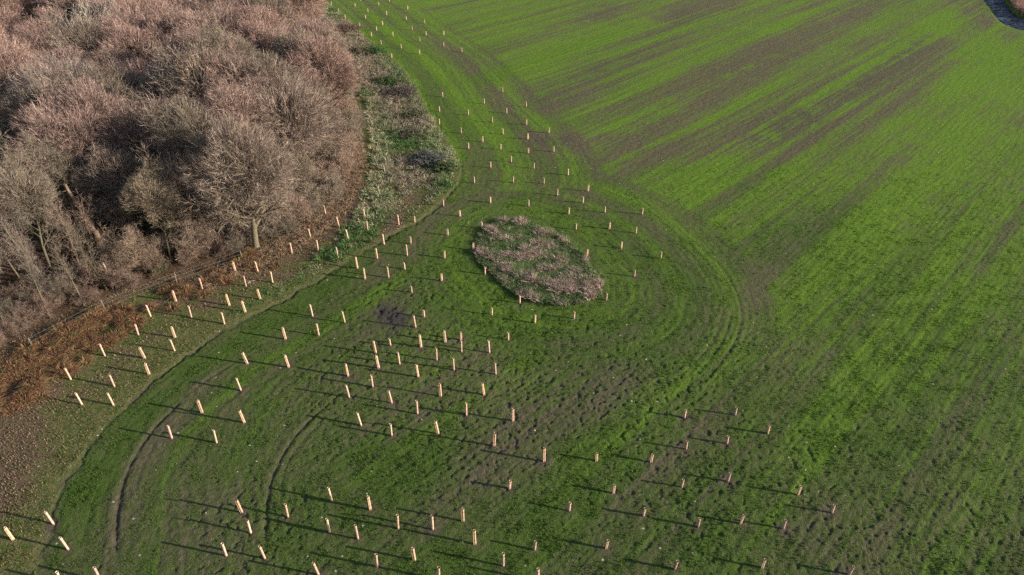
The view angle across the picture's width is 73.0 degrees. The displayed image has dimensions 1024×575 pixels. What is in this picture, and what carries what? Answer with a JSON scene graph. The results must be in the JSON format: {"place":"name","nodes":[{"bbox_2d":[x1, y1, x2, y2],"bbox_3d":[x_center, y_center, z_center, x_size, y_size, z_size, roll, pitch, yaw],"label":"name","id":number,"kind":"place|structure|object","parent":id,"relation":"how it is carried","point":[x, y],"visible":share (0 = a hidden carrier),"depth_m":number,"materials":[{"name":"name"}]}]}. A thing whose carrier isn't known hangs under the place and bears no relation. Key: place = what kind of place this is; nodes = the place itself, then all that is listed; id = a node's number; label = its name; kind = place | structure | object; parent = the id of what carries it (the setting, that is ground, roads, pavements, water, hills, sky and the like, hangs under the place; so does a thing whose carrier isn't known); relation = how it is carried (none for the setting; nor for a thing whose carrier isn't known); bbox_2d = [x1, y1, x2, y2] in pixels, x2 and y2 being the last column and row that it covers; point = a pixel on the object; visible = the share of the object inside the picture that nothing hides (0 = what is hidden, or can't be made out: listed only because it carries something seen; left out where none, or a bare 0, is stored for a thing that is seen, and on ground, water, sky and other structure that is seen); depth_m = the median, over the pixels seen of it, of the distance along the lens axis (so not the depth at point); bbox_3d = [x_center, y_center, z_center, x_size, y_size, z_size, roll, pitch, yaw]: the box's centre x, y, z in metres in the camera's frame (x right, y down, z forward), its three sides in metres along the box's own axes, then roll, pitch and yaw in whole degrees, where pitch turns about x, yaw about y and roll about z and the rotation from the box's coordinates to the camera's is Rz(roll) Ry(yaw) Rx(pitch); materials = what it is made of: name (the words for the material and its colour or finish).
{"place":"outdoors","nodes":[
{"label":"outdoors","id":0,"kind":"place"},
{"bbox_2d":[0,0,1023,574],"bbox_3d":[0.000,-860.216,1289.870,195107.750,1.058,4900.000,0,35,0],"label":"ground","id":1,"kind":"structure","parent":0,"point":[620,96],"depth_m":55.38,"materials":[{"name":"plant"}]},
{"bbox_2d":[0,298,28,323],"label":"bare shrub","id":2,"kind":"object","parent":1,"relation":"on","point":[6,309],"visible":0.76,"depth_m":55.75,"materials":[{"name":"brown plant"}]},
{"bbox_2d":[0,311,34,336],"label":"bare shrub","id":3,"kind":"object","parent":1,"relation":"on","point":[10,326],"visible":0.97,"depth_m":54.81,"materials":[{"name":"brown plant"}]},
{"bbox_2d":[0,1,35,74],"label":"bare tree","id":4,"kind":"object","parent":1,"relation":"on","point":[10,22],"visible":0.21,"depth_m":98.75,"materials":[{"name":"brown plant"}]},
{"bbox_2d":[0,279,35,305],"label":"bare shrub","id":5,"kind":"object","parent":1,"relation":"on","point":[13,296],"visible":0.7,"depth_m":58.06,"materials":[{"name":"brown plant"}]},
{"bbox_2d":[0,200,37,291],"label":"bare tree","id":6,"kind":"object","parent":1,"relation":"on","point":[9,227],"visible":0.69,"depth_m":56.97,"materials":[{"name":"brown plant"}]},
{"bbox_2d":[0,0,37,25],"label":"bare tree","id":7,"kind":"object","parent":1,"relation":"on","point":[20,2],"visible":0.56,"depth_m":104.61,"materials":[{"name":"brown plant"}]},
{"bbox_2d":[0,29,49,91],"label":"bare tree","id":8,"kind":"object","parent":1,"relation":"on","point":[16,57],"visible":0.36,"depth_m":79.81,"materials":[{"name":"brown plant"}]},
{"bbox_2d":[2,230,50,318],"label":"bare tree","id":9,"kind":"object","parent":1,"relation":"on","point":[33,270],"visible":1,"depth_m":54.52,"materials":[{"name":"brown plant"}]},
{"bbox_2d":[5,228,56,296],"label":"bare tree","id":10,"kind":"object","parent":1,"relation":"on","point":[29,250],"visible":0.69,"depth_m":56.38,"materials":[{"name":"brown plant"}]},
{"bbox_2d":[0,18,62,78],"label":"bare tree","id":11,"kind":"object","parent":1,"relation":"on","point":[35,45],"visible":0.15,"depth_m":86.39,"materials":[{"name":"brown plant"}]},
{"bbox_2d":[12,293,54,328],"bbox_3d":[-39.016,2.063,55.990,2.976,2.720,3.745,18,39,24],"label":"bare shrub","id":12,"kind":"object","parent":1,"relation":"on","point":[40,313],"visible":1,"depth_m":55.97,"materials":[{"name":"brown plant"}]},
{"bbox_2d":[11,279,60,309],"bbox_3d":[-39.858,0.720,57.895,3.058,2.702,3.820,15,38,20],"label":"bare shrub","id":13,"kind":"object","parent":1,"relation":"on","point":[28,294],"visible":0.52,"depth_m":57.71,"materials":[{"name":"brown plant"}]},
{"bbox_2d":[0,129,75,274],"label":"bare tree","id":14,"kind":"object","parent":1,"relation":"on","point":[12,180],"visible":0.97,"depth_m":57.88,"materials":[{"name":"brown plant"}]},
{"bbox_2d":[2,6,83,73],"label":"bare tree","id":15,"kind":"object","parent":1,"relation":"on","point":[23,30],"visible":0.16,"depth_m":94.42,"materials":[{"name":"brown plant"}]},
{"bbox_2d":[12,124,80,231],"bbox_3d":[-42.855,-9.946,64.653,5.806,12.434,8.065,-12,37,-16],"label":"bare tree","id":16,"kind":"object","parent":1,"relation":"on","point":[44,149],"visible":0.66,"depth_m":63.33,"materials":[{"name":"brown plant"}]},
{"bbox_2d":[20,3,73,45],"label":"bare tree","id":17,"kind":"object","parent":1,"relation":"on","point":[51,14],"visible":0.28,"depth_m":97.89,"materials":[{"name":"brown plant"}]},
{"bbox_2d":[27,283,67,315],"bbox_3d":[-38.665,1.098,57.308,3.780,2.830,2.946,21,40,27],"label":"bare shrub","id":18,"kind":"object","parent":1,"relation":"on","point":[49,301],"visible":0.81,"depth_m":57.22,"materials":[{"name":"brown plant"}]},
{"bbox_2d":[0,69,95,187],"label":"bare tree","id":19,"kind":"object","parent":1,"relation":"on","point":[11,105],"visible":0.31,"depth_m":69.22,"materials":[{"name":"brown plant"}]},
{"bbox_2d":[32,0,84,49],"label":"bare tree","id":20,"kind":"object","parent":1,"relation":"on","point":[44,3],"visible":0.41,"depth_m":103.78,"materials":[{"name":"brown plant"}]},
{"bbox_2d":[43,272,80,301],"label":"bare shrub","id":21,"kind":"object","parent":1,"relation":"on","point":[62,287],"visible":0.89,"depth_m":58.27,"materials":[{"name":"brown plant"}]},
{"bbox_2d":[44,230,84,305],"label":"bare tree","id":22,"kind":"object","parent":1,"relation":"on","point":[64,265],"visible":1,"depth_m":56.12,"materials":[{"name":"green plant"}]},
{"bbox_2d":[0,93,129,216],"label":"bare tree","id":23,"kind":"object","parent":1,"relation":"on","point":[36,124],"visible":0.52,"depth_m":64.73,"materials":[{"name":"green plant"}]},
{"bbox_2d":[44,193,85,280],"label":"bare tree","id":24,"kind":"object","parent":1,"relation":"on","point":[67,230],"visible":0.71,"depth_m":58.12,"materials":[{"name":"brown plant"}]},
{"bbox_2d":[4,29,127,159],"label":"bare tree","id":25,"kind":"object","parent":1,"relation":"on","point":[33,71],"visible":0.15,"depth_m":72.46,"materials":[{"name":"brown plant"}]},
{"bbox_2d":[55,170,83,250],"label":"bare tree","id":26,"kind":"object","parent":1,"relation":"on","point":[71,205],"visible":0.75,"depth_m":63.24,"materials":[{"name":"brown plant"}]},
{"bbox_2d":[46,254,94,291],"bbox_3d":[-37.938,-0.992,59.871,3.214,3.360,4.399,13,37,18],"label":"bare shrub","id":27,"kind":"object","parent":1,"relation":"on","point":[75,274],"visible":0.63,"depth_m":59.85,"materials":[{"name":"brown plant"}]},
{"bbox_2d":[46,143,96,229],"bbox_3d":[-40.792,-8.845,64.619,2.613,10.716,3.313,18,39,24],"label":"bare tree","id":28,"kind":"object","parent":1,"relation":"on","point":[70,176],"visible":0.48,"depth_m":63.53,"materials":[{"name":"brown plant"}]},
{"bbox_2d":[15,56,128,196],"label":"bare tree","id":29,"kind":"object","parent":1,"relation":"on","point":[62,102],"visible":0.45,"depth_m":67.16,"materials":[{"name":"brown plant"}]},
{"bbox_2d":[35,26,109,83],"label":"bare tree","id":30,"kind":"object","parent":1,"relation":"on","point":[66,52],"visible":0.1,"depth_m":85.19,"materials":[{"name":"brown plant"}]},
{"bbox_2d":[53,214,107,289],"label":"bare tree","id":31,"kind":"object","parent":1,"relation":"on","point":[78,241],"visible":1,"depth_m":57.52,"materials":[{"name":"brown plant"}]},
{"bbox_2d":[68,191,101,254],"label":"bare tree","id":32,"kind":"object","parent":1,"relation":"on","point":[86,223],"visible":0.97,"depth_m":60.58,"materials":[{"name":"brown plant"}]},
{"bbox_2d":[63,183,107,259],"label":"broken tree","id":33,"kind":"object","parent":1,"relation":"on","point":[71,195],"visible":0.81,"depth_m":62.26,"materials":[{"name":"brown wood"}]},
{"bbox_2d":[69,285,102,307],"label":"bare shrub","id":34,"kind":"object","parent":1,"relation":"on","point":[93,296],"visible":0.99,"depth_m":58.42,"materials":[{"name":"brown plant"}]},
{"bbox_2d":[41,13,134,61],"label":"bare tree","id":35,"kind":"object","parent":1,"relation":"on","point":[82,32],"visible":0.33,"depth_m":88.26,"materials":[{"name":"brown plant"}]},
{"bbox_2d":[41,0,146,59],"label":"bare tree","id":36,"kind":"object","parent":1,"relation":"on","point":[95,21],"visible":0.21,"depth_m":93.19,"materials":[{"name":"brown plant"}]},
{"bbox_2d":[71,252,124,286],"bbox_3d":[-36.435,-1.424,60.447,5.031,3.512,4.034,8,36,11],"label":"bare shrub","id":37,"kind":"object","parent":1,"relation":"on","point":[94,275],"visible":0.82,"depth_m":59.92,"materials":[{"name":"brown plant"}]},
{"bbox_2d":[39,43,161,179],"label":"bare tree","id":38,"kind":"object","parent":1,"relation":"on","point":[112,78],"visible":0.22,"depth_m":72.33,"materials":[{"name":"brown plant"}]},
{"bbox_2d":[68,0,133,50],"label":"bare tree","id":39,"kind":"object","parent":1,"relation":"on","point":[93,8],"visible":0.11,"depth_m":98.20,"materials":[{"name":"brown plant"}]},
{"bbox_2d":[69,139,164,241],"bbox_3d":[-37.164,-9.099,65.588,7.812,11.294,8.098,13,37,18],"label":"bare tree","id":40,"kind":"object","parent":1,"relation":"on","point":[96,164],"visible":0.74,"depth_m":63.78,"materials":[{"name":"brown plant"}]},
{"bbox_2d":[83,32,150,73],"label":"bare tree","id":41,"kind":"object","parent":1,"relation":"on","point":[117,54],"visible":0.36,"depth_m":84.08,"materials":[{"name":"brown plant"}]},
{"bbox_2d":[100,242,134,284],"bbox_3d":[-34.946,-1.973,61.162,4.431,3.619,3.235,38,50,41],"label":"bare shrub","id":42,"kind":"object","parent":1,"relation":"on","point":[109,262],"visible":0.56,"depth_m":60.95,"materials":[{"name":"brown plant"}]},
{"bbox_2d":[100,263,144,290],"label":"bare shrub","id":43,"kind":"object","parent":1,"relation":"on","point":[119,280],"visible":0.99,"depth_m":59.97,"materials":[{"name":"brown plant"}]},
{"bbox_2d":[94,57,161,119],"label":"bare tree","id":44,"kind":"object","parent":1,"relation":"on","point":[129,86],"visible":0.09,"depth_m":74.82,"materials":[{"name":"brown plant"}]},
{"bbox_2d":[96,220,162,277],"bbox_3d":[-33.820,-3.595,61.554,5.446,5.793,5.006,17,39,23],"label":"bare shrub","id":45,"kind":"object","parent":1,"relation":"on","point":[133,260],"visible":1,"depth_m":61.12,"materials":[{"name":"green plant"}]},
{"bbox_2d":[92,0,167,61],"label":"bare tree","id":46,"kind":"object","parent":1,"relation":"on","point":[126,20],"visible":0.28,"depth_m":92.05,"materials":[{"name":"brown plant"}]},
{"bbox_2d":[100,40,168,100],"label":"bare tree","id":47,"kind":"object","parent":1,"relation":"on","point":[134,65],"visible":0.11,"depth_m":81.09,"materials":[{"name":"brown plant"}]},
{"bbox_2d":[86,93,183,209],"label":"bare tree","id":48,"kind":"object","parent":1,"relation":"on","point":[127,129],"visible":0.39,"depth_m":67.00,"materials":[{"name":"brown plant"}]},
{"bbox_2d":[95,16,174,68],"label":"bare tree","id":49,"kind":"object","parent":1,"relation":"on","point":[131,36],"visible":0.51,"depth_m":88.24,"materials":[{"name":"brown plant"}]},
{"bbox_2d":[0,271,270,574],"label":"margin grass","id":50,"kind":"structure","parent":1,"relation":"on","point":[99,400],"depth_m":49.37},
{"bbox_2d":[88,0,182,55],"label":"bare tree","id":51,"kind":"object","parent":1,"relation":"on","point":[134,3],"visible":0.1,"depth_m":97.29,"materials":[{"name":"brown plant"}]},
{"bbox_2d":[0,245,283,416],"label":"bracken undergrowth","id":52,"kind":"object","parent":1,"relation":"on","point":[79,335],"visible":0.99,"depth_m":54.33,"materials":[{"name":"plant"}]},
{"bbox_2d":[133,200,168,233],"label":"holly bush","id":53,"kind":"object","parent":1,"relation":"on","point":[142,221],"visible":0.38,"depth_m":66.97,"materials":[{"name":"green plant"}]},
{"bbox_2d":[133,245,170,279],"bbox_3d":[-32.453,-2.381,62.443,3.860,2.814,3.079,17,38,23],"label":"bare shrub","id":54,"kind":"object","parent":1,"relation":"on","point":[148,264],"visible":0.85,"depth_m":62.11,"materials":[{"name":"brown plant"}]},
{"bbox_2d":[119,141,187,262],"bbox_3d":[-31.293,-7.284,61.535,5.504,11.862,6.185,12,37,17],"label":"bare tree","id":55,"kind":"object","parent":1,"relation":"on","point":[129,196],"visible":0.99,"depth_m":60.10,"materials":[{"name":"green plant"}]},
{"bbox_2d":[115,105,210,191],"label":"bare tree","id":56,"kind":"object","parent":1,"relation":"on","point":[152,148],"visible":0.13,"depth_m":67.28,"materials":[{"name":"brown plant"}]},
{"bbox_2d":[144,232,182,257],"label":"bare shrub","id":57,"kind":"object","parent":1,"relation":"on","point":[162,247],"visible":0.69,"depth_m":64.46,"materials":[{"name":"brown plant"}]},
{"bbox_2d":[120,50,208,135],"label":"bare tree","id":58,"kind":"object","parent":1,"relation":"on","point":[158,80],"visible":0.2,"depth_m":73.22,"materials":[{"name":"brown plant"}]},
{"bbox_2d":[146,0,191,55],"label":"bare tree","id":59,"kind":"object","parent":1,"relation":"on","point":[167,16],"visible":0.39,"depth_m":90.99,"materials":[{"name":"brown plant"}]},
{"bbox_2d":[152,3,206,84],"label":"bare tree","id":60,"kind":"object","parent":1,"relation":"on","point":[179,43],"visible":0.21,"depth_m":81.59,"materials":[{"name":"brown plant"}]},
{"bbox_2d":[129,92,230,179],"bbox_3d":[-30.530,-12.238,66.078,9.188,14.889,8.241,-8,36,-11],"label":"bare tree","id":61,"kind":"object","parent":1,"relation":"on","point":[184,115],"visible":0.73,"depth_m":63.49,"materials":[{"name":"brown plant"}]},
{"bbox_2d":[157,193,218,263],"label":"bare tree","id":62,"kind":"object","parent":1,"relation":"on","point":[195,229],"visible":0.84,"depth_m":63.19,"materials":[{"name":"brown plant"}]},
{"bbox_2d":[139,32,242,170],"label":"bare tree","id":63,"kind":"object","parent":1,"relation":"on","point":[190,62],"visible":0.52,"depth_m":72.26,"materials":[{"name":"brown plant"}]},
{"bbox_2d":[152,139,243,248],"bbox_3d":[-29.281,-8.347,65.030,9.805,11.550,8.706,22,40,28],"label":"bare tree","id":64,"kind":"object","parent":1,"relation":"on","point":[171,160],"visible":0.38,"depth_m":63.60,"materials":[{"name":"brown plant"}]},
{"bbox_2d":[186,230,216,259],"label":"bare shrub","id":65,"kind":"object","parent":1,"relation":"on","point":[201,247],"visible":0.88,"depth_m":64.53,"materials":[{"name":"brown plant"}]},
{"bbox_2d":[182,0,238,32],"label":"bare tree","id":66,"kind":"object","parent":1,"relation":"on","point":[205,4],"visible":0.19,"depth_m":103.37,"materials":[{"name":"brown plant"}]},
{"bbox_2d":[0,133,422,517],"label":"leaf litter","id":67,"kind":"object","parent":1,"relation":"on","point":[172,275],"visible":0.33,"depth_m":60.02,"materials":[{"name":"plant"}]},
{"bbox_2d":[164,0,259,55],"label":"bare tree","id":68,"kind":"object","parent":1,"relation":"on","point":[200,19],"visible":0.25,"depth_m":90.87,"materials":[{"name":"brown plant"}]},
{"bbox_2d":[175,0,261,91],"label":"bare tree","id":69,"kind":"object","parent":1,"relation":"on","point":[243,45],"visible":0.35,"depth_m":78.62,"materials":[{"name":"brown plant"}]},
{"bbox_2d":[181,148,259,239],"bbox_3d":[-26.948,-8.622,65.730,8.648,9.308,7.822,-15,38,-20],"label":"bare tree","id":70,"kind":"object","parent":1,"relation":"on","point":[188,192],"visible":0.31,"depth_m":64.09,"materials":[{"name":"brown plant"}]},
{"bbox_2d":[185,58,270,173],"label":"bare tree","id":71,"kind":"object","parent":1,"relation":"on","point":[228,94],"visible":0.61,"depth_m":66.69,"materials":[{"name":"brown plant"}]},
{"bbox_2d":[196,15,260,167],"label":"bare tree","id":72,"kind":"object","parent":1,"relation":"on","point":[219,62],"visible":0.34,"depth_m":72.81,"materials":[{"name":"brown plant"}]},
{"bbox_2d":[225,224,251,253],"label":"bare shrub","id":73,"kind":"object","parent":1,"relation":"on","point":[231,246],"visible":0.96,"depth_m":65.23,"materials":[{"name":"brown plant"}]},
{"bbox_2d":[174,111,314,249],"bbox_3d":[-24.190,-9.057,62.420,11.476,14.035,11.462,-16,38,-22],"label":"bare tree","id":74,"kind":"object","parent":1,"relation":"on","point":[229,138],"visible":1,"depth_m":60.28,"materials":[{"name":"brown plant"}]},
{"bbox_2d":[231,5,288,77],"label":"bare tree","id":75,"kind":"object","parent":1,"relation":"on","point":[257,33],"visible":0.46,"depth_m":88.77,"materials":[{"name":"brown plant"}]},
{"bbox_2d":[224,60,296,141],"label":"bare tree","id":76,"kind":"object","parent":1,"relation":"on","point":[254,81],"visible":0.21,"depth_m":71.37,"materials":[{"name":"brown plant"}]},
{"bbox_2d":[222,0,301,77],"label":"bare tree","id":77,"kind":"object","parent":1,"relation":"on","point":[273,15],"visible":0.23,"depth_m":93.72,"materials":[{"name":"brown plant"}]},
{"bbox_2d":[216,47,309,140],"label":"bare tree","id":78,"kind":"object","parent":1,"relation":"on","point":[259,59],"visible":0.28,"depth_m":73.62,"materials":[{"name":"brown plant"}]},
{"bbox_2d":[248,213,286,242],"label":"bare shrub","id":79,"kind":"object","parent":1,"relation":"on","point":[271,229],"visible":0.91,"depth_m":66.97,"materials":[{"name":"brown plant"}]},
{"bbox_2d":[239,0,297,26],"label":"bare tree","id":80,"kind":"object","parent":1,"relation":"on","point":[270,2],"visible":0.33,"depth_m":101.91,"materials":[{"name":"brown plant"}]},
{"bbox_2d":[235,165,301,230],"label":"bare tree","id":81,"kind":"object","parent":1,"relation":"on","point":[269,219],"visible":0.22,"depth_m":66.80,"materials":[{"name":"brown plant"}]},
{"bbox_2d":[258,188,298,228],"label":"bare shrub","id":82,"kind":"object","parent":1,"relation":"on","point":[285,210],"visible":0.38,"depth_m":68.33,"materials":[{"name":"brown plant"}]},
{"bbox_2d":[190,133,368,288],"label":"dead grass","id":83,"kind":"structure","parent":1,"relation":"on","point":[316,219],"depth_m":69.20,"materials":[{"name":"plant"}]},
{"bbox_2d":[233,55,337,175],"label":"bare tree","id":84,"kind":"object","parent":1,"relation":"on","point":[310,100],"visible":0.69,"depth_m":70.12,"materials":[{"name":"brown plant"}]},
{"bbox_2d":[256,136,322,202],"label":"bare tree","id":85,"kind":"object","parent":1,"relation":"on","point":[304,164],"visible":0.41,"depth_m":69.76,"materials":[{"name":"brown plant"}]},
{"bbox_2d":[278,211,301,239],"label":"bare shrub","id":86,"kind":"object","parent":1,"relation":"on","point":[290,223],"visible":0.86,"depth_m":67.93,"materials":[{"name":"brown plant"}]},
{"bbox_2d":[290,197,312,223],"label":"bare shrub","id":87,"kind":"object","parent":1,"relation":"on","point":[302,211],"visible":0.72,"depth_m":69.64,"materials":[{"name":"brown plant"}]},
{"bbox_2d":[268,23,335,104],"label":"bare tree","id":88,"kind":"object","parent":1,"relation":"on","point":[288,39],"visible":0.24,"depth_m":86.12,"materials":[{"name":"brown plant"}]},
{"bbox_2d":[272,60,338,145],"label":"bare tree","id":89,"kind":"object","parent":1,"relation":"on","point":[310,75],"visible":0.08,"depth_m":81.48,"materials":[{"name":"brown plant"}]},
{"bbox_2d":[292,168,319,206],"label":"bare shrub","id":90,"kind":"object","parent":1,"relation":"on","point":[310,189],"visible":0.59,"depth_m":72.11,"materials":[{"name":"brown plant"}]},
{"bbox_2d":[284,0,330,26],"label":"bare tree","id":91,"kind":"object","parent":1,"relation":"on","point":[319,13],"visible":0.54,"depth_m":121.65,"materials":[{"name":"brown plant"}]},
{"bbox_2d":[289,12,336,72],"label":"bare tree","id":92,"kind":"object","parent":1,"relation":"on","point":[309,25],"visible":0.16,"depth_m":99.34,"materials":[{"name":"brown plant"}]},
{"bbox_2d":[272,77,356,168],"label":"bare tree","id":93,"kind":"object","parent":1,"relation":"on","point":[329,113],"visible":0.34,"depth_m":74.84,"materials":[{"name":"brown plant"}]},
{"bbox_2d":[304,169,346,204],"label":"bare shrub","id":94,"kind":"object","parent":1,"relation":"on","point":[327,189],"visible":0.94,"depth_m":72.88,"materials":[{"name":"brown plant"}]},
{"bbox_2d":[279,14,373,114],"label":"bare tree","id":95,"kind":"object","parent":1,"relation":"on","point":[341,72],"visible":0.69,"depth_m":83.56,"materials":[{"name":"brown plant"}]},
{"bbox_2d":[309,24,348,76],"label":"bare tree","id":96,"kind":"object","parent":1,"relation":"on","point":[328,34],"visible":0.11,"depth_m":96.96,"materials":[{"name":"brown plant"}]},
{"bbox_2d":[316,148,354,178],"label":"bare shrub","id":97,"kind":"object","parent":1,"relation":"on","point":[342,163],"visible":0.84,"depth_m":77.50,"materials":[{"name":"brown plant"}]},
{"bbox_2d":[230,2,462,314],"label":"rough grass","id":98,"kind":"structure","parent":1,"relation":"on","point":[441,179],"depth_m":85.20,"materials":[{"name":"plant"}]},
{"bbox_2d":[383,81,419,97],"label":"bramble bush","id":99,"kind":"object","parent":1,"relation":"on","point":[405,90],"visible":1,"depth_m":100.62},
{"bbox_2d":[408,146,451,169],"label":"bramble bush","id":100,"kind":"object","parent":1,"relation":"on","point":[430,155],"visible":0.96,"depth_m":81.91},
{"bbox_2d":[474,215,604,306],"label":"island grass","id":101,"kind":"structure","parent":1,"relation":"on","point":[484,255],"depth_m":63.42,"materials":[{"name":"plant"}]},
{"bbox_2d":[984,0,1023,30],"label":"pond water","id":102,"kind":"structure","parent":0,"point":[1003,13],"depth_m":140.63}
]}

